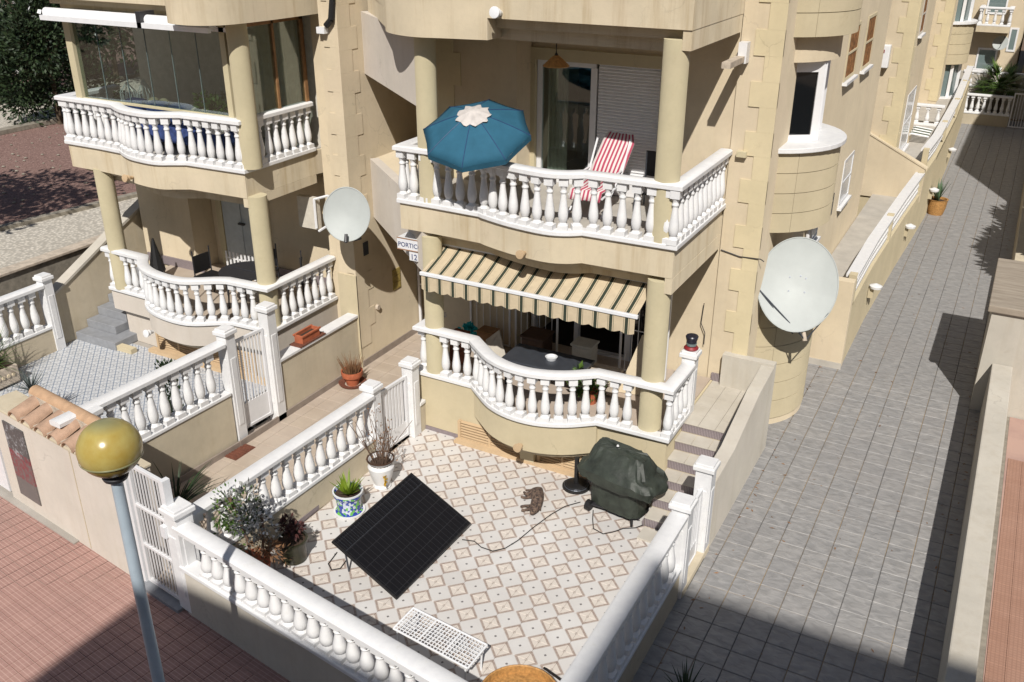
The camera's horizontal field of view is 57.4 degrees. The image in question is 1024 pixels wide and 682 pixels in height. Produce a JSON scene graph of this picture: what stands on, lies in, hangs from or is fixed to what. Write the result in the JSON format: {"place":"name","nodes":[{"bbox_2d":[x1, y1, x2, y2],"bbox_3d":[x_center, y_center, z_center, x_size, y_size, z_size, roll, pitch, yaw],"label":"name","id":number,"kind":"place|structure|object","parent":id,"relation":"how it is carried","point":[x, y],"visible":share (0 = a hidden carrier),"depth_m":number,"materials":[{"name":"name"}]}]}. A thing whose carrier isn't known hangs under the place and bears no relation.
{"place":"outdoors","nodes":[
{"label":"outdoors","id":0,"kind":"place"},
{"bbox_2d":[0,2,142,268],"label":"garden terrain","id":1,"kind":"structure","parent":0,"point":[46,224],"depth_m":24.16,"materials":[{"name":"soil"}]},
{"bbox_2d":[0,0,126,125],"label":"oleander shrub","id":2,"kind":"object","parent":1,"relation":"on","point":[36,33],"visible":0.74,"depth_m":30.22,"materials":[{"name":"green plant"}]},
{"bbox_2d":[0,96,141,215],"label":"garden stones","id":3,"kind":"object","parent":1,"relation":"on","point":[13,202],"visible":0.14,"depth_m":26.14,"materials":[{"name":"stone"}]},
{"bbox_2d":[6,5,139,82],"bbox_3d":[-16.426,-13.412,37.437,8.111,6.796,5.130,7,26,14],"label":"dark shrub","id":4,"kind":"object","parent":1,"relation":"on","point":[114,62],"visible":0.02,"depth_m":37.62,"materials":[{"name":"green plant"}]},
{"bbox_2d":[0,339,269,544],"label":"patio floor","id":5,"kind":"structure","parent":0,"point":[78,372],"depth_m":17.46,"materials":[{"name":"tile"}]},
{"bbox_2d":[0,320,29,388],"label":"stone planter","id":6,"kind":"object","parent":5,"relation":"on","point":[9,370],"visible":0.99,"depth_m":17.01,"materials":[{"name":"beige paint"}]},
{"bbox_2d":[3,367,50,393],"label":"spiky agave","id":7,"kind":"object","parent":5,"relation":"on","point":[28,383],"visible":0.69,"depth_m":15.57,"materials":[{"name":"green plant"}]},
{"bbox_2d":[0,272,65,367],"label":"balustrade wall","id":8,"kind":"structure","parent":5,"relation":"on","point":[48,338],"depth_m":17.86,"materials":[{"name":"paint"}]},
{"bbox_2d":[76,264,149,354],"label":"side stairs","id":9,"kind":"structure","parent":5,"relation":"on","point":[108,325],"depth_m":18.84,"materials":[{"name":"grey stone"}]},
{"bbox_2d":[154,358,183,415],"bbox_3d":[-5.408,0.992,14.895,0.351,1.577,0.354,13,28,25],"label":"potted plant","id":10,"kind":"object","parent":5,"relation":"on","point":[162,363],"visible":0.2,"depth_m":14.70,"materials":[{"name":"green plant"}]},
{"bbox_2d":[0,497,290,681],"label":"pavement","id":11,"kind":"structure","parent":0,"point":[68,611],"depth_m":11.45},
{"bbox_2d":[0,385,167,581],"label":"meter wall","id":12,"kind":"structure","parent":11,"relation":"on","point":[51,480],"depth_m":12.67,"materials":[{"name":"paint"}]},
{"bbox_2d":[75,417,164,681],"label":"street lamp","id":13,"kind":"object","parent":11,"relation":"on","point":[110,450],"visible":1,"depth_m":7.82,"materials":[{"name":"metal"}]},
{"bbox_2d":[155,332,421,590],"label":"walkway floor","id":14,"kind":"structure","parent":0,"point":[385,369],"depth_m":15.73,"materials":[{"name":"brown tile"}]},
{"bbox_2d":[49,301,286,497],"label":"balustrade wall","id":15,"kind":"structure","parent":14,"relation":"on","point":[199,434],"depth_m":14.30,"materials":[{"name":"paint"}]},
{"bbox_2d":[235,327,272,427],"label":"garden gate","id":16,"kind":"structure","parent":15,"relation":"attached to","point":[258,408],"depth_m":15.37,"materials":[{"name":"white metal"}]},
{"bbox_2d":[153,461,228,521],"bbox_3d":[-4.572,2.141,12.920,1.522,1.169,1.697,13,28,25],"label":"feathery palm","id":17,"kind":"object","parent":14,"relation":"on","point":[185,494],"visible":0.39,"depth_m":13.03,"materials":[{"name":"green plant"}]},
{"bbox_2d":[225,444,255,460],"bbox_3d":[-4.459,1.760,15.093,0.430,0.020,0.450,13,28,25],"label":"doormat","id":18,"kind":"object","parent":14,"relation":"on","point":[239,452],"visible":0.68,"depth_m":15.02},
{"bbox_2d":[240,313,361,445],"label":"wall","id":19,"kind":"structure","parent":14,"relation":"on","point":[311,371],"depth_m":16.58,"materials":[{"name":"paint"}]},
{"bbox_2d":[289,324,325,347],"bbox_3d":[-3.565,-0.105,16.305,0.250,0.175,0.680,13,28,25],"label":"rectangular planter","id":20,"kind":"object","parent":19,"relation":"on","point":[305,336],"visible":1,"depth_m":16.23,"materials":[{"name":"ceramic"}]},
{"bbox_2d":[338,353,366,388],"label":"potted plant","id":21,"kind":"object","parent":14,"relation":"on","point":[351,375],"visible":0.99,"depth_m":17.03,"materials":[{"name":"orange plant"}]},
{"bbox_2d":[449,328,469,363],"bbox_3d":[-0.880,0.092,15.604,0.290,0.520,0.290,13,28,25],"label":"plant stand","id":22,"kind":"object","parent":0,"point":[461,353],"visible":0.27,"depth_m":15.53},
{"bbox_2d":[268,429,716,681],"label":"patio floor","id":23,"kind":"structure","parent":0,"point":[542,594],"depth_m":12.44,"materials":[{"name":"tile"}]},
{"bbox_2d":[210,477,292,584],"bbox_3d":[-3.308,2.450,11.849,0.930,1.524,0.764,13,28,25],"label":"corner shrub","id":24,"kind":"object","parent":23,"relation":"on","point":[262,554],"visible":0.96,"depth_m":11.72,"materials":[{"name":"green plant"}]},
{"bbox_2d":[274,513,307,565],"bbox_3d":[-2.945,2.626,12.473,0.449,0.674,0.420,13,28,25],"label":"potted plant","id":25,"kind":"object","parent":23,"relation":"on","point":[294,536],"visible":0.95,"depth_m":12.42,"materials":[{"name":"purple plant"}]},
{"bbox_2d":[192,356,425,559],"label":"balustrade wall","id":26,"kind":"structure","parent":23,"relation":"on","point":[303,497],"depth_m":13.41,"materials":[{"name":"paint"}]},
{"bbox_2d":[381,375,409,448],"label":"garden gate","id":27,"kind":"structure","parent":26,"relation":"attached to","point":[390,402],"depth_m":14.98,"materials":[{"name":"white metal"}]},
{"bbox_2d":[158,496,467,681],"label":"balustrade wall","id":28,"kind":"structure","parent":23,"relation":"on","point":[221,592],"depth_m":10.43,"materials":[{"name":"white paint"}]},
{"bbox_2d":[123,465,184,613],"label":"entrance gate","id":29,"kind":"structure","parent":28,"relation":"attached to","point":[160,591],"depth_m":11.66,"materials":[{"name":"white metal"}]},
{"bbox_2d":[330,468,365,519],"bbox_3d":[-2.362,2.198,13.474,0.485,0.602,0.472,18,30,33],"label":"potted plant","id":30,"kind":"object","parent":23,"relation":"on","point":[348,494],"visible":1,"depth_m":13.44,"materials":[{"name":"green plant"}]},
{"bbox_2d":[348,403,411,489],"bbox_3d":[-1.985,1.558,13.890,0.942,1.412,0.743,13,28,25],"label":"potted plant","id":31,"kind":"object","parent":23,"relation":"on","point":[380,465],"visible":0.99,"depth_m":13.94,"materials":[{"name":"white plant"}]},
{"bbox_2d":[331,473,470,599],"bbox_3d":[-1.452,2.586,12.616,1.057,0.631,1.762,13,28,25],"label":"solar panel","id":32,"kind":"object","parent":23,"relation":"on","point":[396,541],"visible":1,"depth_m":12.54,"materials":[{"name":"black glass"}]},
{"bbox_2d":[393,607,487,679],"bbox_3d":[-0.846,3.547,10.863,1.125,0.375,0.417,16,29,30],"label":"bench","id":33,"kind":"object","parent":23,"relation":"on","point":[482,649],"visible":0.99,"depth_m":10.79,"materials":[{"name":"white metal"}]},
{"bbox_2d":[482,664,555,681],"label":"wicker table","id":34,"kind":"object","parent":23,"relation":"on","point":[518,673],"visible":1,"depth_m":10.04,"materials":[{"name":"wicker"}]},
{"bbox_2d":[462,502,579,551],"bbox_3d":[0.260,2.646,13.208,1.930,0.012,0.465,-13,28,-26],"label":"power cable","id":35,"kind":"object","parent":23,"relation":"on","point":[523,535],"visible":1,"depth_m":12.97,"materials":[{"name":"black plastic"}]},
{"bbox_2d":[520,487,543,514],"bbox_3d":[0.282,2.316,13.726,0.362,0.178,0.751,5,25,10],"label":"cat","id":36,"kind":"object","parent":23,"relation":"on","point":[535,495],"visible":1,"depth_m":13.64},
{"bbox_2d":[562,456,589,494],"bbox_3d":[0.972,1.973,14.065,0.420,0.520,0.420,13,28,25],"label":"umbrella stand","id":37,"kind":"object","parent":23,"relation":"on","point":[575,485],"visible":1,"depth_m":14.07,"materials":[{"name":"black plastic"}]},
{"bbox_2d":[577,437,668,526],"bbox_3d":[1.579,1.983,13.395,1.328,1.070,0.714,20,31,36],"label":"covered grill","id":38,"kind":"object","parent":23,"relation":"on","point":[629,482],"visible":1,"depth_m":13.18,"materials":[{"name":"fabric"}]},
{"bbox_2d":[637,381,745,542],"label":"garden stairs","id":39,"kind":"structure","parent":23,"relation":"on","point":[706,424],"depth_m":13.77,"materials":[{"name":"yellow paint"}]},
{"bbox_2d":[140,39,1023,673],"bbox_3d":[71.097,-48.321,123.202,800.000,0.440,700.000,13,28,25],"label":"ground","id":40,"kind":"structure","parent":0,"point":[1020,63],"depth_m":53.40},
{"bbox_2d":[0,448,11,490],"bbox_3d":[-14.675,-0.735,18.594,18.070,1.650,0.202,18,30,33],"label":"corner gate","id":41,"kind":"structure","parent":40,"relation":"on","point":[4,481],"depth_m":13.88,"materials":[{"name":"white metal"}]},
{"bbox_2d":[0,235,99,338],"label":"retaining wall","id":42,"kind":"structure","parent":40,"relation":"on","point":[57,263],"depth_m":19.09,"materials":[{"name":"concrete"}]},
{"bbox_2d":[49,0,424,385],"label":"terraced house","id":43,"kind":"structure","parent":40,"relation":"on","point":[311,111],"depth_m":16.85,"materials":[{"name":"beige paint"}]},
{"bbox_2d":[39,7,216,33],"bbox_3d":[-6.304,-5.274,15.258,3.880,0.260,0.300,13,28,25],"label":"awning cassette","id":44,"kind":"object","parent":43,"relation":"attached to","point":[146,19],"visible":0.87,"depth_m":15.19,"materials":[{"name":"white metal"}]},
{"bbox_2d":[150,238,165,272],"bbox_3d":[-7.084,-1.613,18.619,0.320,0.900,0.304,13,28,25],"label":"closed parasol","id":45,"kind":"object","parent":43,"relation":"on","point":[156,262],"visible":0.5,"depth_m":18.53,"materials":[{"name":"black fabric"}]},
{"bbox_2d":[124,97,234,149],"bbox_3d":[-6.010,-3.955,16.808,2.400,0.720,0.630,13,28,25],"label":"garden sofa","id":46,"kind":"object","parent":43,"relation":"on","point":[172,130],"visible":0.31,"depth_m":16.52,"materials":[{"name":"fabric"}]},
{"bbox_2d":[191,245,227,294],"bbox_3d":[-5.769,-1.287,17.865,0.425,0.950,0.440,15,29,29],"label":"garden chair","id":47,"kind":"object","parent":43,"relation":"on","point":[201,262],"visible":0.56,"depth_m":17.89,"materials":[{"name":"black plastic"}]},
{"bbox_2d":[192,88,227,133],"bbox_3d":[-5.104,-3.921,16.001,0.912,0.743,0.549,13,28,25],"label":"fern","id":48,"kind":"object","parent":43,"relation":"on","point":[215,99],"visible":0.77,"depth_m":15.90,"materials":[{"name":"green plant"}]},
{"bbox_2d":[218,261,256,307],"bbox_3d":[-4.910,-0.977,17.437,1.000,0.756,1.000,13,28,25],"label":"round table","id":49,"kind":"object","parent":43,"relation":"on","point":[245,270],"visible":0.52,"depth_m":17.27,"materials":[{"name":"black glass"}]},
{"bbox_2d":[221,201,254,263],"bbox_3d":[-5.462,-2.438,18.938,1.050,2.130,0.120,13,28,25],"label":"door","id":50,"kind":"structure","parent":43,"relation":"in","point":[235,216],"depth_m":19.09,"materials":[{"name":"metal"}]},
{"bbox_2d":[225,250,256,280],"bbox_3d":[-5.284,-1.480,18.740,1.180,0.520,0.040,13,28,25],"label":"picket screen","id":51,"kind":"object","parent":43,"relation":"on","point":[234,258],"visible":0.33,"depth_m":18.78,"materials":[{"name":"white paint"}]},
{"bbox_2d":[297,194,328,231],"bbox_3d":[-3.626,-2.397,17.281,0.822,0.739,0.175,13,28,25],"label":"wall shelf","id":52,"kind":"object","parent":43,"relation":"attached to","point":[309,213],"depth_m":17.34,"materials":[{"name":"white metal"}]},
{"bbox_2d":[323,0,334,27],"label":"down pipe","id":53,"kind":"object","parent":43,"relation":"attached to","point":[330,19],"visible":1,"depth_m":15.04,"materials":[{"name":"black plastic"}]},
{"bbox_2d":[323,187,369,242],"bbox_3d":[-2.880,-2.096,16.014,1.014,1.181,0.739,46,51,57],"label":"satellite dish","id":54,"kind":"object","parent":43,"relation":"attached to","point":[346,214],"visible":1,"depth_m":15.76,"materials":[{"name":"metal"}]},
{"bbox_2d":[392,267,400,289],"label":"wall details","id":55,"kind":"structure","parent":43,"relation":"attached to","point":[396,277],"depth_m":18.18,"materials":[{"name":"tile"}]},
{"bbox_2d":[417,266,421,321],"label":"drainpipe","id":56,"kind":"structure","parent":43,"relation":"attached to","point":[419,294],"depth_m":18.95,"materials":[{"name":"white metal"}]},
{"bbox_2d":[361,0,891,479],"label":"apartment house","id":57,"kind":"structure","parent":40,"relation":"on","point":[761,154],"depth_m":13.91,"materials":[{"name":"beige paint"}]},
{"bbox_2d":[457,321,477,335],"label":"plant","id":58,"kind":"object","parent":57,"relation":"on","point":[470,327],"visible":0.87,"depth_m":15.99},
{"bbox_2d":[423,99,530,204],"bbox_3d":[-0.493,-2.523,13.193,1.524,1.575,1.410,13,28,25],"label":"parasol","id":59,"kind":"object","parent":57,"relation":"on","point":[488,133],"visible":0.98,"depth_m":12.70,"materials":[{"name":"blue fabric"}]},
{"bbox_2d":[475,325,499,341],"bbox_3d":[-0.406,-0.021,15.965,0.380,0.440,0.390,13,28,25],"label":"wooden table","id":60,"kind":"object","parent":57,"relation":"on","point":[484,332],"visible":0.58,"depth_m":15.93,"materials":[{"name":"brown wood"}]},
{"bbox_2d":[485,330,504,356],"bbox_3d":[-0.252,0.099,15.591,0.455,0.540,0.284,6,26,13],"label":"leaning board","id":61,"kind":"object","parent":57,"relation":"on","point":[494,342],"visible":0.57,"depth_m":15.59,"materials":[{"name":"white paint"}]},
{"bbox_2d":[419,243,646,334],"bbox_3d":[0.304,-0.822,13.700,3.550,0.600,0.725,13,28,25],"label":"awning","id":62,"kind":"object","parent":57,"relation":"attached to","point":[610,303],"visible":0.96,"depth_m":13.49,"materials":[{"name":"beige fabric"}]},
{"bbox_2d":[520,326,554,349],"bbox_3d":[0.417,0.101,15.589,0.440,0.520,0.440,13,28,25],"label":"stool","id":63,"kind":"object","parent":57,"relation":"on","point":[537,337],"visible":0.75,"depth_m":15.42,"materials":[{"name":"brown wood"}]},
{"bbox_2d":[502,343,594,387],"bbox_3d":[0.559,0.499,14.844,1.350,0.470,0.650,13,28,25],"label":"terrace table","id":64,"kind":"object","parent":57,"relation":"on","point":[527,355],"visible":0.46,"depth_m":14.73,"materials":[{"name":"metal"}]},
{"bbox_2d":[543,43,568,67],"bbox_3d":[0.625,-4.107,13.127,0.380,0.490,0.380,13,28,25],"label":"pendant lamp","id":65,"kind":"object","parent":57,"relation":"hanging from","point":[556,60],"visible":0.95,"depth_m":13.12,"materials":[{"name":"wicker"}]},
{"bbox_2d":[570,336,599,367],"bbox_3d":[1.192,0.229,15.376,0.390,0.470,0.340,13,28,25],"label":"chair","id":66,"kind":"object","parent":57,"relation":"on","point":[584,347],"visible":0.73,"depth_m":15.23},
{"bbox_2d":[566,360,609,404],"bbox_3d":[1.148,0.655,14.311,0.715,0.678,0.568,5,25,10],"label":"house plant","id":67,"kind":"object","parent":57,"relation":"on","point":[593,393],"visible":0.4,"depth_m":14.30,"materials":[{"name":"green plant"}]},
{"bbox_2d":[568,131,633,218],"bbox_3d":[1.313,-2.451,13.700,0.601,1.026,1.106,13,28,25],"label":"deck chair","id":68,"kind":"object","parent":57,"relation":"on","point":[613,154],"visible":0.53,"depth_m":13.84,"materials":[{"name":"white fabric"}]},
{"bbox_2d":[619,335,643,394],"bbox_3d":[1.912,0.367,14.587,0.400,0.910,0.320,13,28,25],"label":"plywood sheet","id":69,"kind":"object","parent":57,"relation":"on","point":[634,368],"visible":0.43,"depth_m":14.58,"materials":[{"name":"beige paint"}]},
{"bbox_2d":[633,150,655,208],"bbox_3d":[2.070,-2.308,13.653,0.444,0.811,0.470,13,28,25],"label":"folding chair","id":70,"kind":"object","parent":57,"relation":"on","point":[650,163],"visible":0.21,"depth_m":13.79,"materials":[{"name":"black plastic"}]},
{"bbox_2d":[684,333,698,351],"bbox_3d":[2.642,0.016,13.752,0.220,0.215,0.217,13,28,25],"label":"post lantern","id":71,"kind":"object","parent":57,"relation":"on","point":[691,342],"visible":1,"depth_m":13.70,"materials":[{"name":"red paint"}]},
{"bbox_2d":[721,56,744,68],"bbox_3d":[3.002,-3.780,12.682,0.120,0.080,0.700,13,28,25],"label":"wall bracket","id":72,"kind":"object","parent":57,"relation":"attached to","point":[732,62],"depth_m":12.55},
{"bbox_2d":[738,41,750,63],"bbox_3d":[3.214,-4.001,12.967,0.120,0.280,0.160,13,28,25],"label":"awning motor box","id":73,"kind":"object","parent":57,"relation":"attached to","point":[744,48],"visible":0.79,"depth_m":12.90,"materials":[{"name":"white plastic"}]},
{"bbox_2d":[758,237,838,340],"bbox_3d":[4.380,-0.846,14.605,1.002,1.450,1.201,-15,29,-28],"label":"satellite dish","id":74,"kind":"object","parent":57,"relation":"attached to","point":[799,289],"visible":0.93,"depth_m":14.56,"materials":[{"name":"metal"}]},
{"bbox_2d":[788,60,830,140],"bbox_3d":[4.372,-3.799,14.451,0.974,1.200,1.851,13,28,25],"label":"bay window","id":75,"kind":"structure","parent":57,"relation":"in","point":[811,84],"depth_m":14.00,"materials":[{"name":"white plastic"}]},
{"bbox_2d":[837,150,854,210],"bbox_3d":[7.229,-3.468,20.154,0.100,1.060,1.200,13,28,25],"label":"window frame","id":76,"kind":"structure","parent":57,"relation":"in","point":[844,197],"depth_m":20.15,"materials":[{"name":"white plastic"}]},
{"bbox_2d":[842,20,861,85],"bbox_3d":[6.439,-5.427,17.611,0.100,1.060,1.150,13,28,25],"label":"window frame","id":77,"kind":"structure","parent":57,"relation":"in","point":[849,76],"depth_m":17.65,"materials":[{"name":"white paint"}]},
{"bbox_2d":[860,11,877,73],"bbox_3d":[7.328,-6.102,19.118,0.100,1.110,1.100,13,28,25],"label":"window frame","id":78,"kind":"structure","parent":57,"relation":"in","point":[866,66],"depth_m":19.11,"materials":[{"name":"white paint"}]},
{"bbox_2d":[961,0,1023,71],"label":"distant house","id":79,"kind":"structure","parent":40,"relation":"on","point":[995,18],"depth_m":40.62,"materials":[{"name":"beige paint"}]},
{"bbox_2d":[974,47,997,68],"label":"window frame","id":80,"kind":"structure","parent":79,"relation":"in","point":[984,55],"depth_m":41.26,"materials":[{"name":"white plastic"}]},
{"bbox_2d":[985,0,1008,14],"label":"window frame","id":81,"kind":"structure","parent":79,"relation":"in","point":[992,3],"depth_m":40.35,"materials":[{"name":"white plastic"}]},
{"bbox_2d":[992,36,1008,49],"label":"satellite dish","id":82,"kind":"object","parent":79,"relation":"attached to","point":[1000,42],"visible":1,"depth_m":40.35,"materials":[{"name":"metal"}]},
{"bbox_2d":[1006,27,1019,51],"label":"window frame","id":83,"kind":"structure","parent":79,"relation":"in","point":[1013,35],"depth_m":40.51,"materials":[{"name":"white plastic"}]},
{"bbox_2d":[590,363,623,395],"bbox_3d":[1.460,0.614,14.707,0.490,0.340,0.390,13,28,25],"label":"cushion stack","id":84,"kind":"object","parent":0,"point":[608,390],"visible":0.4,"depth_m":14.66,"materials":[{"name":"fabric"}]},
{"bbox_2d":[631,119,1023,681],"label":"passage paving","id":85,"kind":"structure","parent":0,"point":[850,603],"depth_m":13.97,"materials":[{"name":"tile"}]},
{"bbox_2d":[560,455,720,681],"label":"balustrade wall","id":86,"kind":"structure","parent":85,"relation":"on","point":[617,645],"depth_m":10.68,"materials":[{"name":"paint"}]},
{"bbox_2d":[688,488,702,566],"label":"garden gate","id":87,"kind":"structure","parent":86,"relation":"attached to","point":[695,528],"depth_m":12.28,"materials":[{"name":"white metal"}]},
{"bbox_2d":[662,659,703,681],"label":"grass tuft","id":88,"kind":"object","parent":85,"relation":"on","point":[685,675],"visible":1,"depth_m":10.05,"materials":[{"name":"green plant"}]},
{"bbox_2d":[681,351,776,597],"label":"stair wall","id":89,"kind":"structure","parent":85,"relation":"on","point":[740,451],"depth_m":13.81,"materials":[{"name":"white paint"}]},
{"bbox_2d":[659,211,1014,681],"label":"leaf litter","id":90,"kind":"object","parent":85,"relation":"on","point":[856,493],"visible":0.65,"depth_m":13.66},
{"bbox_2d":[808,171,924,369],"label":"gallery terrace","id":91,"kind":"structure","parent":85,"relation":"on","point":[871,247],"depth_m":19.88,"materials":[{"name":"yellow paint"}]},
{"bbox_2d":[871,0,935,151],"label":"side house","id":92,"kind":"structure","parent":85,"relation":"on","point":[907,39],"depth_m":23.73,"materials":[{"name":"beige paint"}]},
{"bbox_2d":[881,44,891,67],"bbox_3d":[9.252,-7.110,23.338,0.320,0.550,0.230,13,28,25],"label":"meter box","id":93,"kind":"object","parent":92,"relation":"attached to","point":[886,55],"visible":0.48,"depth_m":23.22,"materials":[{"name":"white paint"}]},
{"bbox_2d":[899,85,916,151],"bbox_3d":[10.746,-5.952,25.365,0.100,1.660,1.800,13,28,25],"label":"window frame","id":94,"kind":"structure","parent":92,"relation":"in","point":[903,145],"depth_m":25.42,"materials":[{"name":"white plastic"}]},
{"bbox_2d":[918,0,928,37],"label":"window frame","id":95,"kind":"structure","parent":92,"relation":"in","point":[921,33],"depth_m":23.78,"materials":[{"name":"white paint"}]},
{"bbox_2d":[857,64,973,236],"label":"gallery terrace","id":96,"kind":"structure","parent":85,"relation":"on","point":[890,170],"depth_m":24.97,"materials":[{"name":"yellow paint"}]},
{"bbox_2d":[909,126,932,137],"bbox_3d":[11.769,-6.034,27.081,0.655,0.184,1.140,13,28,25],"label":"garden lounger","id":97,"kind":"object","parent":96,"relation":"on","point":[920,131],"visible":0.73,"depth_m":26.93,"materials":[{"name":"white paint"}]},
{"bbox_2d":[914,103,945,126],"bbox_3d":[12.811,-6.976,28.843,0.900,0.655,0.200,13,28,25],"label":"balustrade fence","id":98,"kind":"object","parent":96,"relation":"on","point":[928,106],"visible":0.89,"depth_m":28.77,"materials":[{"name":"white paint"}]},
{"bbox_2d":[927,180,950,215],"bbox_3d":[12.011,-4.161,26.543,0.741,1.100,0.801,-6,26,-13],"label":"potted aloe","id":99,"kind":"object","parent":85,"relation":"on","point":[937,203],"visible":0.91,"depth_m":26.45,"materials":[{"name":"ceramic"}]},
{"bbox_2d":[918,0,977,103],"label":"side house","id":100,"kind":"structure","parent":85,"relation":"on","point":[954,22],"depth_m":32.00,"materials":[{"name":"beige paint"}]},
{"bbox_2d":[937,363,1012,681],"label":"parapet wall","id":101,"kind":"structure","parent":85,"relation":"on","point":[960,650],"depth_m":11.57,"materials":[{"name":"white paint"}]},
{"bbox_2d":[959,69,1023,127],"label":"end wall","id":102,"kind":"structure","parent":85,"relation":"on","point":[977,108],"depth_m":37.58,"materials":[{"name":"paint"}]},
{"bbox_2d":[1007,93,1023,128],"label":"street gate","id":103,"kind":"structure","parent":102,"relation":"attached to","point":[1018,94],"depth_m":36.70,"materials":[{"name":"black metal"}]},
{"bbox_2d":[969,258,1023,419],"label":"utility hut","id":104,"kind":"object","parent":85,"relation":"on","point":[1003,342],"visible":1,"depth_m":15.84,"materials":[{"name":"white paint"}]},
{"bbox_2d":[970,58,1023,112],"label":"palm tree","id":105,"kind":"object","parent":85,"relation":"on","point":[998,88],"visible":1,"depth_m":37.52,"materials":[{"name":"green plant"}]},
{"bbox_2d":[1012,184,1023,261],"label":"garden fence wall","id":106,"kind":"structure","parent":85,"relation":"on","point":[1018,252],"depth_m":22.50,"materials":[{"name":"paint"}]},
{"bbox_2d":[976,417,1009,681],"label":"side strip","id":107,"kind":"object","parent":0,"point":[981,659],"visible":0.33,"depth_m":12.26,"materials":[{"name":"concrete"}]},
{"bbox_2d":[983,417,1023,681],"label":"pavement","id":108,"kind":"structure","parent":0,"point":[1004,658],"depth_m":12.17,"materials":[{"name":"brick"}]},
{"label":"alley ground","id":109,"kind":"structure","parent":0,"visible":0},
{"bbox_2d":[53,199,146,343],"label":"stair side wall","id":110,"kind":"structure","parent":109,"relation":"on","point":[81,285],"depth_m":18.96,"materials":[{"name":"paint"}]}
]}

